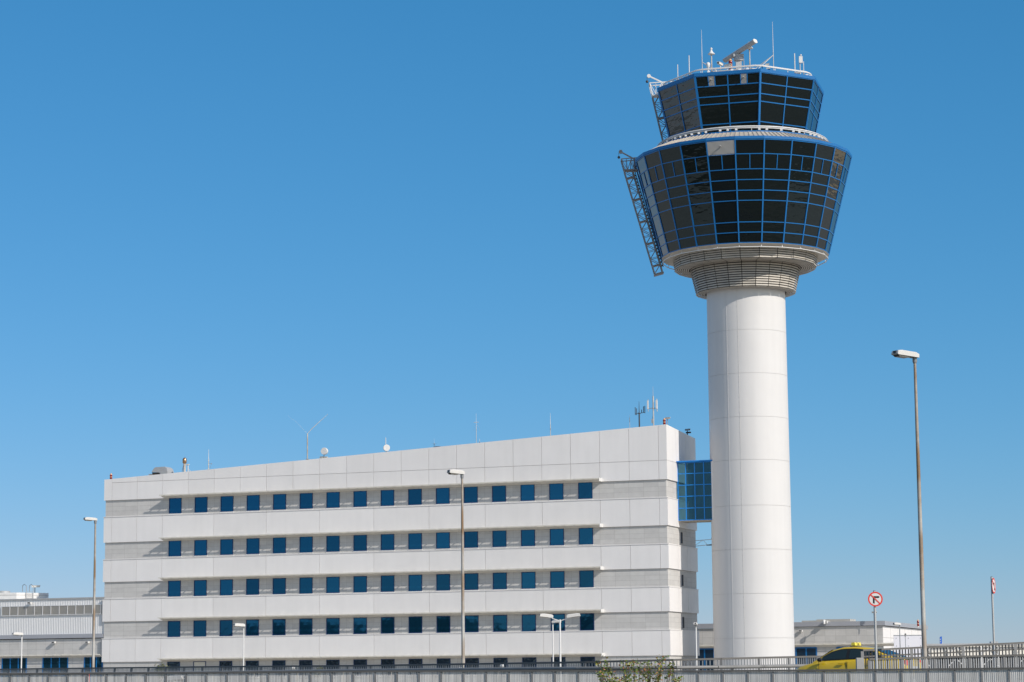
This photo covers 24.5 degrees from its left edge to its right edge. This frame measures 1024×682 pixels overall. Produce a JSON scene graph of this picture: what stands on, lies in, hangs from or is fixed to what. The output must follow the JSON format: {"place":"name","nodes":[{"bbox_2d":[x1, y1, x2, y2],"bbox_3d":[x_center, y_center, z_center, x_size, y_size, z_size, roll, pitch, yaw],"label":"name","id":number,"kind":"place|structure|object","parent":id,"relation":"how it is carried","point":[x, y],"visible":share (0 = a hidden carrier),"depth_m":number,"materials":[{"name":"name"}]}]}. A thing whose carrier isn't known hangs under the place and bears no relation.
{"place":"outdoors","nodes":[
{"label":"outdoors","id":0,"kind":"place"},
{"bbox_2d":[0,0,1023,643],"label":"sky","id":1,"kind":"structure","parent":0,"point":[411,224],"materials":[{"name":"blue"}]},
{"bbox_2d":[697,619,927,681],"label":"stone wing","id":2,"kind":"structure","parent":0,"point":[817,637],"depth_m":258.93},
{"bbox_2d":[698,648,713,669],"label":"window","id":3,"kind":"structure","parent":2,"relation":"in","point":[704,652],"depth_m":262.89,"materials":[{"name":"blue glass"}]},
{"bbox_2d":[795,647,816,668],"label":"window","id":4,"kind":"structure","parent":2,"relation":"in","point":[799,651],"depth_m":259.13,"materials":[{"name":"blue glass"}]},
{"label":"apron","id":5,"kind":"structure","parent":0,"visible":0},
{"bbox_2d":[12,632,22,670],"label":"lamp post","id":6,"kind":"object","parent":5,"relation":"on","point":[17,633],"visible":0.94,"depth_m":228.00,"materials":[{"name":"white metal"}]},
{"bbox_2d":[0,597,103,681],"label":"hangar wing","id":7,"kind":"structure","parent":5,"relation":"on","point":[65,624],"depth_m":263.56,"materials":[{"name":"corrugated grey metal"},{"name":"painted metal"},{"name":"glass"}]},
{"bbox_2d":[1,658,26,681],"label":"window","id":8,"kind":"structure","parent":7,"relation":"in","point":[7,663],"depth_m":264.69,"materials":[{"name":"blue glass"}]},
{"bbox_2d":[0,584,48,598],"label":"rooftop plant room","id":9,"kind":"object","parent":7,"relation":"on","point":[7,595],"visible":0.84,"depth_m":269.36,"materials":[{"name":"white metal"}]},
{"bbox_2d":[42,657,67,681],"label":"window","id":10,"kind":"structure","parent":7,"relation":"in","point":[62,662],"depth_m":262.89,"materials":[{"name":"blue glass"}]},
{"bbox_2d":[84,657,102,681],"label":"window","id":11,"kind":"structure","parent":7,"relation":"in","point":[87,660],"depth_m":261.23,"materials":[{"name":"blue glass"}]},
{"bbox_2d":[83,517,96,670],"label":"lamp post","id":12,"kind":"object","parent":5,"relation":"on","point":[94,593],"visible":1,"depth_m":133.34,"materials":[{"name":"grey metal"}]},
{"bbox_2d":[233,623,244,670],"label":"lamp post","id":13,"kind":"object","parent":5,"relation":"on","point":[238,625],"visible":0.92,"depth_m":223.06,"materials":[{"name":"white metal"}]},
{"bbox_2d":[101,424,699,681],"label":"office building","id":14,"kind":"structure","parent":5,"relation":"on","point":[349,560],"depth_m":249.51,"materials":[{"name":"concrete"}]},
{"bbox_2d":[152,467,173,474],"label":"ventilation hood","id":15,"kind":"object","parent":14,"relation":"on","point":[161,470],"visible":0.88,"depth_m":262.80,"materials":[{"name":"grey metal"}]},
{"bbox_2d":[167,661,179,674],"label":"window","id":16,"kind":"structure","parent":14,"relation":"in","point":[168,663],"depth_m":257.62,"materials":[{"name":"blue glass"}]},
{"bbox_2d":[168,621,179,636],"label":"window","id":17,"kind":"structure","parent":14,"relation":"in","point":[173,626],"depth_m":258.18,"materials":[{"name":"blue glass"}]},
{"bbox_2d":[168,541,180,556],"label":"window","id":18,"kind":"structure","parent":14,"relation":"in","point":[174,550],"depth_m":259.45,"materials":[{"name":"blue glass"}]},
{"bbox_2d":[168,581,180,596],"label":"window","id":19,"kind":"structure","parent":14,"relation":"in","point":[174,587],"depth_m":258.81,"materials":[{"name":"blue glass"}]},
{"bbox_2d":[168,498,181,514],"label":"window","id":20,"kind":"structure","parent":14,"relation":"in","point":[175,504],"depth_m":260.08,"materials":[{"name":"blue glass"}]},
{"bbox_2d":[193,620,205,637],"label":"window","id":21,"kind":"structure","parent":14,"relation":"in","point":[199,630],"depth_m":257.11,"materials":[{"name":"blue glass"}]},
{"bbox_2d":[193,661,205,677],"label":"window","id":22,"kind":"structure","parent":14,"relation":"in","point":[195,663],"depth_m":256.61,"materials":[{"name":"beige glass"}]},
{"bbox_2d":[193,580,206,596],"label":"window","id":23,"kind":"structure","parent":14,"relation":"in","point":[200,586],"depth_m":257.74,"materials":[{"name":"blue glass"}]},
{"bbox_2d":[194,540,206,556],"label":"window","id":24,"kind":"structure","parent":14,"relation":"in","point":[200,546],"depth_m":258.37,"materials":[{"name":"blue glass"}]},
{"bbox_2d":[194,497,207,513],"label":"window","id":25,"kind":"structure","parent":14,"relation":"in","point":[200,502],"depth_m":259.00,"materials":[{"name":"blue glass"}]},
{"bbox_2d":[219,661,231,670],"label":"window","id":26,"kind":"structure","parent":14,"relation":"in","point":[221,663],"depth_m":255.49,"materials":[{"name":"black glass"}]},
{"bbox_2d":[220,539,232,555],"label":"window","id":27,"kind":"structure","parent":14,"relation":"in","point":[226,545],"depth_m":257.24,"materials":[{"name":"blue glass"}]},
{"bbox_2d":[220,579,232,595],"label":"window","id":28,"kind":"structure","parent":14,"relation":"in","point":[226,585],"depth_m":256.68,"materials":[{"name":"blue glass"}]},
{"bbox_2d":[220,620,232,635],"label":"window","id":29,"kind":"structure","parent":14,"relation":"in","point":[226,626],"depth_m":256.05,"materials":[{"name":"blue glass"}]},
{"bbox_2d":[220,496,233,512],"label":"window","id":30,"kind":"structure","parent":14,"relation":"in","point":[226,501],"depth_m":257.93,"materials":[{"name":"blue glass"}]},
{"bbox_2d":[245,579,258,595],"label":"window","id":31,"kind":"structure","parent":14,"relation":"in","point":[252,585],"depth_m":255.61,"materials":[{"name":"blue glass"}]},
{"bbox_2d":[246,619,258,636],"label":"window","id":32,"kind":"structure","parent":14,"relation":"in","point":[252,626],"depth_m":254.99,"materials":[{"name":"blue glass"}]},
{"bbox_2d":[246,661,258,677],"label":"window","id":33,"kind":"structure","parent":14,"relation":"in","point":[248,663],"depth_m":254.43,"materials":[{"name":"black glass"}]},
{"bbox_2d":[246,495,259,511],"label":"window","id":34,"kind":"structure","parent":14,"relation":"in","point":[253,501],"depth_m":256.86,"materials":[{"name":"blue glass"}]},
{"bbox_2d":[246,538,259,554],"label":"window","id":35,"kind":"structure","parent":14,"relation":"in","point":[252,544],"depth_m":256.17,"materials":[{"name":"blue glass"}]},
{"bbox_2d":[272,494,285,510],"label":"window","id":36,"kind":"structure","parent":14,"relation":"in","point":[279,500],"depth_m":255.80,"materials":[{"name":"blue glass"}]},
{"bbox_2d":[272,578,285,594],"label":"window","id":37,"kind":"structure","parent":14,"relation":"in","point":[279,584],"depth_m":254.49,"materials":[{"name":"blue glass"}]},
{"bbox_2d":[272,619,285,635],"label":"window","id":38,"kind":"structure","parent":14,"relation":"in","point":[278,625],"depth_m":253.87,"materials":[{"name":"blue glass"}]},
{"bbox_2d":[272,660,285,677],"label":"window","id":39,"kind":"structure","parent":14,"relation":"in","point":[274,662],"depth_m":253.38,"materials":[{"name":"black glass"}]},
{"bbox_2d":[273,537,285,553],"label":"window","id":40,"kind":"structure","parent":14,"relation":"in","point":[279,544],"depth_m":255.11,"materials":[{"name":"blue glass"}]},
{"bbox_2d":[299,660,311,676],"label":"window","id":41,"kind":"structure","parent":14,"relation":"in","point":[301,662],"depth_m":252.26,"materials":[{"name":"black glass"}]},
{"bbox_2d":[299,493,312,509],"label":"window","id":42,"kind":"structure","parent":14,"relation":"in","point":[306,499],"depth_m":254.68,"materials":[{"name":"blue glass"}]},
{"bbox_2d":[299,536,312,553],"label":"window","id":43,"kind":"structure","parent":14,"relation":"in","point":[306,543],"depth_m":254.06,"materials":[{"name":"blue glass"}]},
{"bbox_2d":[299,577,312,593],"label":"window","id":44,"kind":"structure","parent":14,"relation":"in","point":[305,583],"depth_m":253.44,"materials":[{"name":"blue glass"}]},
{"bbox_2d":[299,619,312,634],"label":"window","id":45,"kind":"structure","parent":14,"relation":"in","point":[305,625],"depth_m":252.82,"materials":[{"name":"blue glass"}]},
{"bbox_2d":[320,448,327,457],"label":"microwave dish","id":46,"kind":"object","parent":14,"relation":"on","point":[324,451],"visible":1,"depth_m":255.79,"materials":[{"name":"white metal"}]},
{"bbox_2d":[326,492,339,508],"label":"window","id":47,"kind":"structure","parent":14,"relation":"in","point":[332,498],"depth_m":253.62,"materials":[{"name":"blue glass"}]},
{"bbox_2d":[326,536,339,552],"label":"window","id":48,"kind":"structure","parent":14,"relation":"in","point":[332,542],"depth_m":252.94,"materials":[{"name":"blue glass"}]},
{"bbox_2d":[326,577,339,593],"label":"window","id":49,"kind":"structure","parent":14,"relation":"in","point":[332,583],"depth_m":252.33,"materials":[{"name":"blue glass"}]},
{"bbox_2d":[326,618,339,634],"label":"window","id":50,"kind":"structure","parent":14,"relation":"in","point":[332,624],"depth_m":251.77,"materials":[{"name":"blue glass"}]},
{"bbox_2d":[326,660,339,676],"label":"window","id":51,"kind":"structure","parent":14,"relation":"in","point":[328,662],"depth_m":251.16,"materials":[{"name":"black glass"}]},
{"bbox_2d":[353,491,366,507],"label":"window","id":52,"kind":"structure","parent":14,"relation":"in","point":[359,497],"depth_m":252.57,"materials":[{"name":"blue glass"}]},
{"bbox_2d":[353,535,366,551],"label":"window","id":53,"kind":"structure","parent":14,"relation":"in","point":[359,541],"depth_m":251.89,"materials":[{"name":"blue glass"}]},
{"bbox_2d":[353,576,366,592],"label":"window","id":54,"kind":"structure","parent":14,"relation":"in","point":[359,582],"depth_m":251.28,"materials":[{"name":"blue glass"}]},
{"bbox_2d":[353,618,366,633],"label":"window","id":55,"kind":"structure","parent":14,"relation":"in","point":[359,624],"depth_m":250.67,"materials":[{"name":"blue glass"}]},
{"bbox_2d":[353,659,366,676],"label":"window","id":56,"kind":"structure","parent":14,"relation":"in","point":[355,661],"depth_m":250.12,"materials":[{"name":"blue glass"}]},
{"bbox_2d":[380,575,393,592],"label":"window","id":57,"kind":"structure","parent":14,"relation":"in","point":[387,581],"depth_m":250.24,"materials":[{"name":"blue glass"}]},
{"bbox_2d":[380,490,394,506],"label":"window","id":58,"kind":"structure","parent":14,"relation":"in","point":[387,496],"depth_m":251.46,"materials":[{"name":"blue glass"}]},
{"bbox_2d":[380,534,394,550],"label":"window","id":59,"kind":"structure","parent":14,"relation":"in","point":[387,540],"depth_m":250.85,"materials":[{"name":"blue glass"}]},
{"bbox_2d":[380,659,394,676],"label":"window","id":60,"kind":"structure","parent":14,"relation":"in","point":[383,661],"depth_m":249.08,"materials":[{"name":"blue glass"}]},
{"bbox_2d":[381,617,394,634],"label":"window","id":61,"kind":"structure","parent":14,"relation":"in","point":[387,623],"depth_m":249.57,"materials":[{"name":"blue glass"}]},
{"bbox_2d":[408,489,421,505],"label":"window","id":62,"kind":"structure","parent":14,"relation":"in","point":[414,495],"depth_m":250.42,"materials":[{"name":"blue glass"}]},
{"bbox_2d":[408,533,421,550],"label":"window","id":63,"kind":"structure","parent":14,"relation":"in","point":[414,539],"depth_m":249.75,"materials":[{"name":"blue glass"}]},
{"bbox_2d":[408,575,422,591],"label":"window","id":64,"kind":"structure","parent":14,"relation":"in","point":[414,581],"depth_m":249.14,"materials":[{"name":"blue glass"}]},
{"bbox_2d":[409,616,421,632],"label":"window","id":65,"kind":"structure","parent":14,"relation":"in","point":[415,623],"depth_m":248.54,"materials":[{"name":"blue glass"}]},
{"bbox_2d":[409,659,422,675],"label":"window","id":66,"kind":"structure","parent":14,"relation":"in","point":[411,661],"depth_m":247.99,"materials":[{"name":"blue glass"}]},
{"bbox_2d":[435,488,449,504],"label":"window","id":67,"kind":"structure","parent":14,"relation":"in","point":[442,494],"depth_m":249.33,"materials":[{"name":"blue glass"}]},
{"bbox_2d":[436,532,449,549],"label":"window","id":68,"kind":"structure","parent":14,"relation":"in","point":[442,538],"depth_m":248.66,"materials":[{"name":"blue glass"}]},
{"bbox_2d":[436,574,449,590],"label":"window","id":69,"kind":"structure","parent":14,"relation":"in","point":[442,580],"depth_m":248.05,"materials":[{"name":"blue glass"}]},
{"bbox_2d":[437,616,450,633],"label":"window","id":70,"kind":"structure","parent":14,"relation":"in","point":[443,622],"depth_m":247.45,"materials":[{"name":"blue glass"}]},
{"bbox_2d":[437,658,450,667],"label":"window","id":71,"kind":"structure","parent":14,"relation":"in","point":[439,660],"depth_m":246.93,"materials":[{"name":"blue glass"}]},
{"bbox_2d":[463,487,477,503],"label":"window","id":72,"kind":"structure","parent":14,"relation":"in","point":[470,493],"depth_m":248.23,"materials":[{"name":"blue glass"}]},
{"bbox_2d":[464,573,477,590],"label":"window","id":73,"kind":"structure","parent":14,"relation":"in","point":[470,579],"depth_m":247.02,"materials":[{"name":"blue glass"}]},
{"bbox_2d":[464,531,478,548],"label":"window","id":74,"kind":"structure","parent":14,"relation":"in","point":[470,538],"depth_m":247.57,"materials":[{"name":"blue glass"}]},
{"bbox_2d":[465,615,478,632],"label":"window","id":75,"kind":"structure","parent":14,"relation":"in","point":[471,622],"depth_m":246.36,"materials":[{"name":"blue glass"}]},
{"bbox_2d":[465,658,478,675],"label":"window","id":76,"kind":"structure","parent":14,"relation":"in","point":[467,660],"depth_m":245.82,"materials":[{"name":"blue glass"}]},
{"bbox_2d":[492,485,506,502],"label":"window","id":77,"kind":"structure","parent":14,"relation":"in","point":[498,492],"depth_m":247.20,"materials":[{"name":"blue glass"}]},
{"bbox_2d":[492,530,506,547],"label":"window","id":78,"kind":"structure","parent":14,"relation":"in","point":[498,537],"depth_m":246.54,"materials":[{"name":"blue glass"}]},
{"bbox_2d":[493,572,506,589],"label":"window","id":79,"kind":"structure","parent":14,"relation":"in","point":[499,579],"depth_m":245.88,"materials":[{"name":"blue glass"}]},
{"bbox_2d":[493,615,506,631],"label":"window","id":80,"kind":"structure","parent":14,"relation":"in","point":[499,621],"depth_m":245.34,"materials":[{"name":"blue glass"}]},
{"bbox_2d":[493,658,507,674],"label":"window","id":81,"kind":"structure","parent":14,"relation":"in","point":[495,660],"depth_m":244.74,"materials":[{"name":"blue glass"}]},
{"bbox_2d":[520,484,534,501],"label":"window","id":82,"kind":"structure","parent":14,"relation":"in","point":[527,491],"depth_m":246.12,"materials":[{"name":"blue glass"}]},
{"bbox_2d":[520,530,535,546],"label":"window","id":83,"kind":"structure","parent":14,"relation":"in","point":[527,536],"depth_m":245.46,"materials":[{"name":"blue glass"}]},
{"bbox_2d":[521,572,535,589],"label":"window","id":84,"kind":"structure","parent":14,"relation":"in","point":[528,579],"depth_m":244.86,"materials":[{"name":"blue glass"}]},
{"bbox_2d":[522,614,535,631],"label":"window","id":85,"kind":"structure","parent":14,"relation":"in","point":[528,621],"depth_m":244.20,"materials":[{"name":"blue glass"}]},
{"bbox_2d":[522,657,535,674],"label":"window","id":86,"kind":"structure","parent":14,"relation":"in","point":[524,659],"depth_m":243.67,"materials":[{"name":"blue glass"}]},
{"bbox_2d":[549,483,563,500],"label":"window","id":87,"kind":"structure","parent":14,"relation":"in","point":[555,490],"depth_m":245.04,"materials":[{"name":"blue glass"}]},
{"bbox_2d":[550,529,564,545],"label":"window","id":88,"kind":"structure","parent":14,"relation":"in","point":[556,535],"depth_m":244.38,"materials":[{"name":"blue glass"}]},
{"bbox_2d":[550,571,564,588],"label":"window","id":89,"kind":"structure","parent":14,"relation":"in","point":[557,579],"depth_m":243.79,"materials":[{"name":"blue glass"}]},
{"bbox_2d":[551,614,564,630],"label":"window","id":90,"kind":"structure","parent":14,"relation":"in","point":[555,616],"depth_m":243.13,"materials":[{"name":"blue glass"}]},
{"bbox_2d":[551,657,565,673],"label":"window","id":91,"kind":"structure","parent":14,"relation":"in","point":[556,659],"depth_m":242.57,"materials":[{"name":"blue glass"}]},
{"bbox_2d":[578,482,592,499],"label":"window","id":92,"kind":"structure","parent":14,"relation":"in","point":[585,491],"depth_m":243.97,"materials":[{"name":"blue glass"}]},
{"bbox_2d":[578,528,593,545],"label":"window","id":93,"kind":"structure","parent":14,"relation":"in","point":[585,534],"depth_m":243.31,"materials":[{"name":"blue glass"}]},
{"bbox_2d":[579,570,593,587],"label":"window","id":94,"kind":"structure","parent":14,"relation":"in","point":[586,577],"depth_m":242.72,"materials":[{"name":"blue glass"}]},
{"bbox_2d":[580,613,594,630],"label":"window","id":95,"kind":"structure","parent":14,"relation":"in","point":[586,619],"depth_m":242.07,"materials":[{"name":"blue glass"}]},
{"bbox_2d":[580,657,594,674],"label":"window","id":96,"kind":"structure","parent":14,"relation":"in","point":[581,658],"depth_m":241.51,"materials":[{"name":"blue glass"}]},
{"bbox_2d":[635,406,644,426],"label":"cellular mast","id":97,"kind":"object","parent":14,"relation":"on","point":[636,413],"visible":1,"depth_m":244.21,"materials":[{"name":"grey metal"}]},
{"bbox_2d":[647,396,657,425],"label":"cellular mast","id":98,"kind":"object","parent":14,"relation":"on","point":[652,419],"visible":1,"depth_m":243.89,"materials":[{"name":"metal"}]},
{"bbox_2d":[552,620,561,661],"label":"lamp post","id":99,"kind":"object","parent":5,"relation":"on","point":[554,621],"visible":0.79,"depth_m":224.17,"materials":[{"name":"white metal"}]},
{"bbox_2d":[539,613,580,666],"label":"lamp post","id":100,"kind":"object","parent":5,"relation":"on","point":[560,620],"visible":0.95,"depth_m":210.26,"materials":[{"name":"white metal"}]},
{"bbox_2d":[694,622,697,669],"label":"lamp post","id":101,"kind":"object","parent":5,"relation":"on","point":[695,624],"visible":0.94,"depth_m":213.16,"materials":[{"name":"white metal"}]},
{"bbox_2d":[635,65,851,681],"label":"control tower","id":102,"kind":"structure","parent":5,"relation":"on","point":[742,174],"depth_m":241.05,"materials":[{"name":"white paint"}]},
{"bbox_2d":[617,150,663,276],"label":"maintenance gantry","id":103,"kind":"object","parent":102,"relation":"hanging from","point":[638,189],"visible":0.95,"depth_m":249.47,"materials":[{"name":"grey metal"}]},
{"bbox_2d":[635,165,661,260],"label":"window","id":104,"kind":"structure","parent":102,"relation":"in","point":[635,165],"depth_m":249.02,"materials":[{"name":"black glass"}]},
{"bbox_2d":[636,156,667,256],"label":"window","id":105,"kind":"structure","parent":102,"relation":"in","point":[641,166],"depth_m":245.94,"materials":[{"name":"grey glass"}]},
{"bbox_2d":[646,74,671,140],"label":"maintenance gantry","id":106,"kind":"object","parent":102,"relation":"attached to","point":[655,95],"visible":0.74,"depth_m":250.27,"materials":[{"name":"grey metal"}]},
{"bbox_2d":[643,150,679,253],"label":"window","id":107,"kind":"structure","parent":102,"relation":"in","point":[653,165],"depth_m":243.43,"materials":[{"name":"black glass"}]},
{"bbox_2d":[658,145,695,249],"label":"window","id":108,"kind":"structure","parent":102,"relation":"in","point":[671,160],"depth_m":241.30,"materials":[{"name":"black glass"}]},
{"bbox_2d":[657,77,700,140],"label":"window","id":109,"kind":"structure","parent":102,"relation":"in","point":[678,102],"depth_m":245.58,"materials":[{"name":"black glass"}]},
{"bbox_2d":[676,460,713,522],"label":"glass footbridge","id":110,"kind":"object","parent":102,"relation":"attached to","point":[698,485],"visible":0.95,"depth_m":243.72,"materials":[{"name":"blue"}]},
{"bbox_2d":[686,462,711,519],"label":"window","id":111,"kind":"structure","parent":110,"relation":"in","point":[707,465],"depth_m":243.67,"materials":[{"name":"blue glass"}]},
{"bbox_2d":[679,141,715,246],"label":"window","id":112,"kind":"structure","parent":102,"relation":"in","point":[693,155],"depth_m":239.60,"materials":[{"name":"black glass"}]},
{"bbox_2d":[705,139,737,244],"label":"window","id":113,"kind":"structure","parent":102,"relation":"in","point":[720,153],"depth_m":238.49,"materials":[{"name":"black glass"}]},
{"bbox_2d":[694,72,758,133],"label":"window","id":114,"kind":"structure","parent":102,"relation":"in","point":[724,100],"depth_m":242.01,"materials":[{"name":"black glass"}]},
{"bbox_2d":[722,39,757,68],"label":"surface radar","id":115,"kind":"object","parent":102,"relation":"on","point":[737,56],"visible":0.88,"depth_m":249.85,"materials":[{"name":"grey metal"}]},
{"bbox_2d":[734,139,763,242],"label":"window","id":116,"kind":"structure","parent":102,"relation":"in","point":[749,153],"depth_m":238.02,"materials":[{"name":"black glass"}]},
{"bbox_2d":[761,138,791,242],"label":"window","id":117,"kind":"structure","parent":102,"relation":"in","point":[776,156],"depth_m":238.31,"materials":[{"name":"black glass"}]},
{"bbox_2d":[758,72,812,133],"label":"window","id":118,"kind":"structure","parent":102,"relation":"in","point":[783,100],"depth_m":242.60,"materials":[{"name":"black glass"}]},
{"bbox_2d":[782,140,815,244],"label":"window","id":119,"kind":"structure","parent":102,"relation":"in","point":[802,152],"depth_m":239.19,"materials":[{"name":"black glass"}]},
{"bbox_2d":[805,79,822,135],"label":"window","id":120,"kind":"structure","parent":102,"relation":"in","point":[816,94],"depth_m":246.90,"materials":[{"name":"blue glass"}]},
{"bbox_2d":[801,142,834,247],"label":"window","id":121,"kind":"structure","parent":102,"relation":"in","point":[823,154],"depth_m":240.65,"materials":[{"name":"black glass"}]},
{"bbox_2d":[816,147,846,250],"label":"window","id":122,"kind":"structure","parent":102,"relation":"in","point":[838,158],"depth_m":242.66,"materials":[{"name":"black glass"}]},
{"bbox_2d":[825,152,850,253],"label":"window","id":123,"kind":"structure","parent":102,"relation":"in","point":[847,158],"depth_m":244.92,"materials":[{"name":"black glass"}]},
{"bbox_2d":[828,158,851,255],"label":"window","id":124,"kind":"structure","parent":102,"relation":"in","point":[851,158],"depth_m":246.24,"materials":[{"name":"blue glass"}]},
{"bbox_2d":[893,635,921,656],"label":"pale board","id":125,"kind":"object","parent":5,"relation":"on","point":[913,640],"visible":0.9,"depth_m":223.15,"materials":[{"name":"grey metal"}]},
{"bbox_2d":[927,641,1023,680],"bbox_3d":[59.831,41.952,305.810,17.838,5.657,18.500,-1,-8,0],"label":"railing","id":126,"kind":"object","parent":5,"relation":"on","point":[974,649],"depth_m":297.16,"materials":[{"name":"grey metal"}]},
{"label":"road","id":127,"kind":"structure","parent":0,"visible":0},
{"bbox_2d":[0,655,822,681],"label":"road railing","id":128,"kind":"object","parent":127,"relation":"on","point":[203,668],"visible":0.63,"depth_m":103.47,"materials":[{"name":"metal"}]},
{"bbox_2d":[31,664,806,681],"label":"guard rail","id":129,"kind":"object","parent":127,"relation":"on","point":[732,667],"visible":0.62,"depth_m":91.81,"materials":[{"name":"metal"}]},
{"bbox_2d":[0,667,1023,681],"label":"slatted fence","id":130,"kind":"object","parent":127,"relation":"on","point":[1014,674],"visible":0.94,"depth_m":73.47,"materials":[{"name":"metal"}]},
{"bbox_2d":[795,642,920,681],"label":"taxi","id":131,"kind":"object","parent":127,"relation":"on","point":[842,658],"visible":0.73,"depth_m":84.19,"materials":[{"name":"yellow paint"}]},
{"bbox_2d":[856,658,863,678],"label":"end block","id":132,"kind":"structure","parent":127,"relation":"on","point":[859,663],"depth_m":75.46,"materials":[{"name":"concrete"}]},
{"bbox_2d":[868,591,882,674],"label":"traffic sign","id":133,"kind":"object","parent":127,"relation":"on","point":[875,598],"visible":1,"depth_m":72.05,"materials":[{"name":"grey metal"}]},
{"bbox_2d":[891,350,926,680],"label":"lamp post","id":134,"kind":"object","parent":127,"relation":"on","point":[903,354],"visible":1,"depth_m":75.92,"materials":[{"name":"grey metal"}]},
{"bbox_2d":[861,642,1023,677],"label":"barred railing","id":135,"kind":"object","parent":127,"relation":"on","point":[963,652],"visible":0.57,"depth_m":77.42,"materials":[{"name":"metal"}]},
{"bbox_2d":[867,654,1023,681],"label":"slatted railing","id":136,"kind":"object","parent":127,"relation":"on","point":[934,662],"visible":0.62,"depth_m":74.27,"materials":[{"name":"metal"}]},
{"bbox_2d":[991,577,995,677],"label":"traffic sign","id":137,"kind":"object","parent":127,"relation":"on","point":[993,586],"visible":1,"depth_m":80.93,"materials":[{"name":"grey metal"}]},
{"bbox_3d":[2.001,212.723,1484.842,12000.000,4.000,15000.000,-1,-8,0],"label":"ground","id":138,"kind":"structure","parent":0,"visible":0},
{"bbox_2d":[447,469,464,667],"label":"lamp post","id":139,"kind":"object","parent":138,"relation":"on","point":[455,472],"visible":1,"depth_m":102.56,"materials":[{"name":"grey metal"}]},
{"bbox_2d":[595,654,683,681],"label":"bush","id":140,"kind":"object","parent":138,"relation":"on","point":[634,676],"visible":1,"depth_m":57.58,"materials":[{"name":"green plant"}]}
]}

